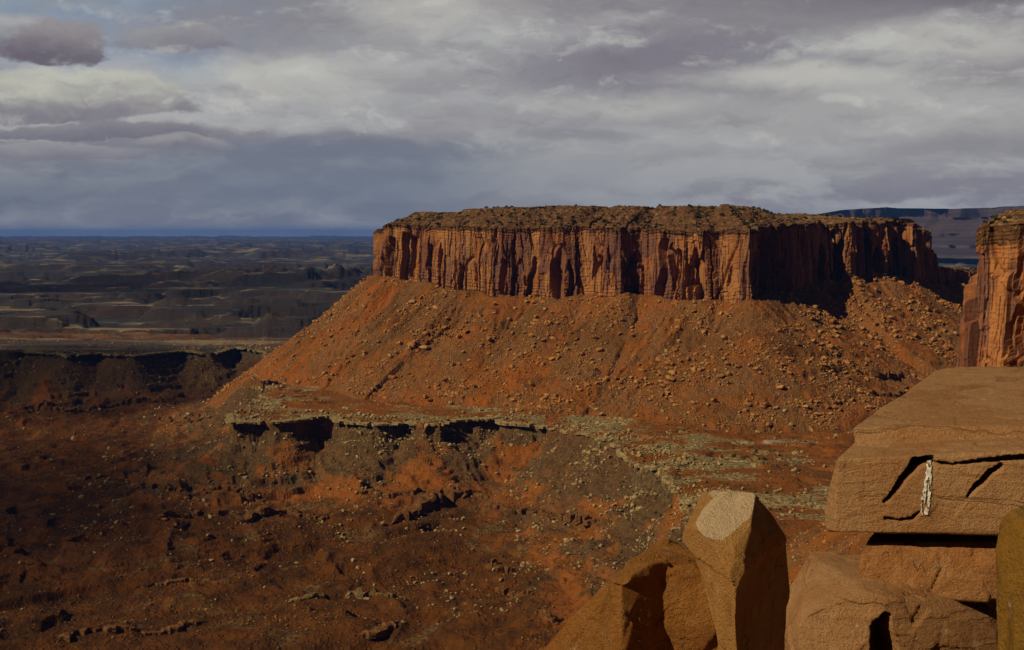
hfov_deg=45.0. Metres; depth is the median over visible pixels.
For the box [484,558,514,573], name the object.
rock ledge
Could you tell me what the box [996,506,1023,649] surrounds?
boulder
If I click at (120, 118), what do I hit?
sky
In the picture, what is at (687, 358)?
red talus rubble
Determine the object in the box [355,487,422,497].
rock ledge
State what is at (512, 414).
pale ledge rubble
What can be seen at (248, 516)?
rock ledge
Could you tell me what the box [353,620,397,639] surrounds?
rock ledge
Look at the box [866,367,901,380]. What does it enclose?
rock ledge
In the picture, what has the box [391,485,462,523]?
rock ledge
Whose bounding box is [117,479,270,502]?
rock ledge
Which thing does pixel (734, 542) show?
boulder
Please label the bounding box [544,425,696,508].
rim rock
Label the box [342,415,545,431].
rim rock
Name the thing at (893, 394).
rock ledge
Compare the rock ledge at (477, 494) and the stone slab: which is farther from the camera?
the rock ledge at (477, 494)
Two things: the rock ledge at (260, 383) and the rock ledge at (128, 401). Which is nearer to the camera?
the rock ledge at (260, 383)
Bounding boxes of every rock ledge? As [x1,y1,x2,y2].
[18,396,156,413]
[53,471,107,479]
[54,619,206,641]
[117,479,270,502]
[135,577,235,587]
[153,505,331,522]
[157,416,212,426]
[256,379,280,389]
[286,587,409,603]
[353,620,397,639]
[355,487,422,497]
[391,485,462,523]
[456,489,489,500]
[482,500,599,526]
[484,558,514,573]
[493,586,539,598]
[531,608,563,622]
[724,452,777,467]
[864,385,908,396]
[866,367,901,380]
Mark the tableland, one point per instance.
(953, 233)
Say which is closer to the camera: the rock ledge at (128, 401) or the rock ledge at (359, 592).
the rock ledge at (359, 592)
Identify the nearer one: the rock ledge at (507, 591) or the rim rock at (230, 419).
the rock ledge at (507, 591)
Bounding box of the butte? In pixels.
[956,209,1023,366]
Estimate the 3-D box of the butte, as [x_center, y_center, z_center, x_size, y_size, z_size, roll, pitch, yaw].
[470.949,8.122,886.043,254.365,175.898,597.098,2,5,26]
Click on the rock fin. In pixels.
(960, 274)
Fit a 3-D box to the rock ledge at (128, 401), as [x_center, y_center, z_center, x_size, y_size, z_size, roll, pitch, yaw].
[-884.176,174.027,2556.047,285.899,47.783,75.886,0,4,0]
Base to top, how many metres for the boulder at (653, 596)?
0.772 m
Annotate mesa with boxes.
[373,204,941,302]
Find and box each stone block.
[785,551,997,649]
[858,533,997,602]
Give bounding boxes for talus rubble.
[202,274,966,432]
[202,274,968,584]
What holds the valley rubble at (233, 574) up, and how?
on the terrain
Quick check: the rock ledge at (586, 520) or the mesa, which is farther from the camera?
the mesa
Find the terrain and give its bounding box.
[0,235,978,649]
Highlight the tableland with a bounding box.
[818,206,1023,258]
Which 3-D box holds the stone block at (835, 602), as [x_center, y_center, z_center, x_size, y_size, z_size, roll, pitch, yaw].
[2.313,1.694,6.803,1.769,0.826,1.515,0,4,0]
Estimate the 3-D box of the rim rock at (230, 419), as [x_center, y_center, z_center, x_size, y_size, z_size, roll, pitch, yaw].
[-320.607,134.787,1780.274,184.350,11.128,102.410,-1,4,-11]
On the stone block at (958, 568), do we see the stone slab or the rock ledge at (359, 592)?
the stone slab
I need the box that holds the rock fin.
[940,267,976,284]
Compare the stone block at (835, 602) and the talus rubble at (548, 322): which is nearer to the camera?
the stone block at (835, 602)
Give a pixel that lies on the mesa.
(734, 259)
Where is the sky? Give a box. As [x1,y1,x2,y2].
[0,0,1023,236]
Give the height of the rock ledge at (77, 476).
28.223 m
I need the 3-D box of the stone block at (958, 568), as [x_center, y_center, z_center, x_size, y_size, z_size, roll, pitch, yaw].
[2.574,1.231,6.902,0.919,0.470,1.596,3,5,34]
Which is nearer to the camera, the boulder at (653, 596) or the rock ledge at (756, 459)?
the boulder at (653, 596)
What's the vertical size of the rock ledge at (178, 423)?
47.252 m
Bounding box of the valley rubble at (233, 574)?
[0,422,562,649]
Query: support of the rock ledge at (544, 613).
on the terrain
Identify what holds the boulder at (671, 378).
on the terrain
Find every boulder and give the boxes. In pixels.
[538,539,717,649]
[667,376,675,380]
[682,490,789,649]
[830,405,840,409]
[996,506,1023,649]
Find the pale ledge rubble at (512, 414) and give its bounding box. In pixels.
[0,280,851,631]
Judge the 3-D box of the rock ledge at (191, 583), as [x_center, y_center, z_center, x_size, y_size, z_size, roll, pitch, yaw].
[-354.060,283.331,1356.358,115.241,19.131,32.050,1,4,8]
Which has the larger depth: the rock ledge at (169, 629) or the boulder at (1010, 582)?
the rock ledge at (169, 629)
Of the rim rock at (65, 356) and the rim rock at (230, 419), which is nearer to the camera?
the rim rock at (230, 419)
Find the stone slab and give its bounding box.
[824,366,1023,535]
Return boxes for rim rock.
[23,347,267,358]
[225,412,344,424]
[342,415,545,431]
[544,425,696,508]
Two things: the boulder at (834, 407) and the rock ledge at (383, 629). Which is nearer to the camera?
the rock ledge at (383, 629)

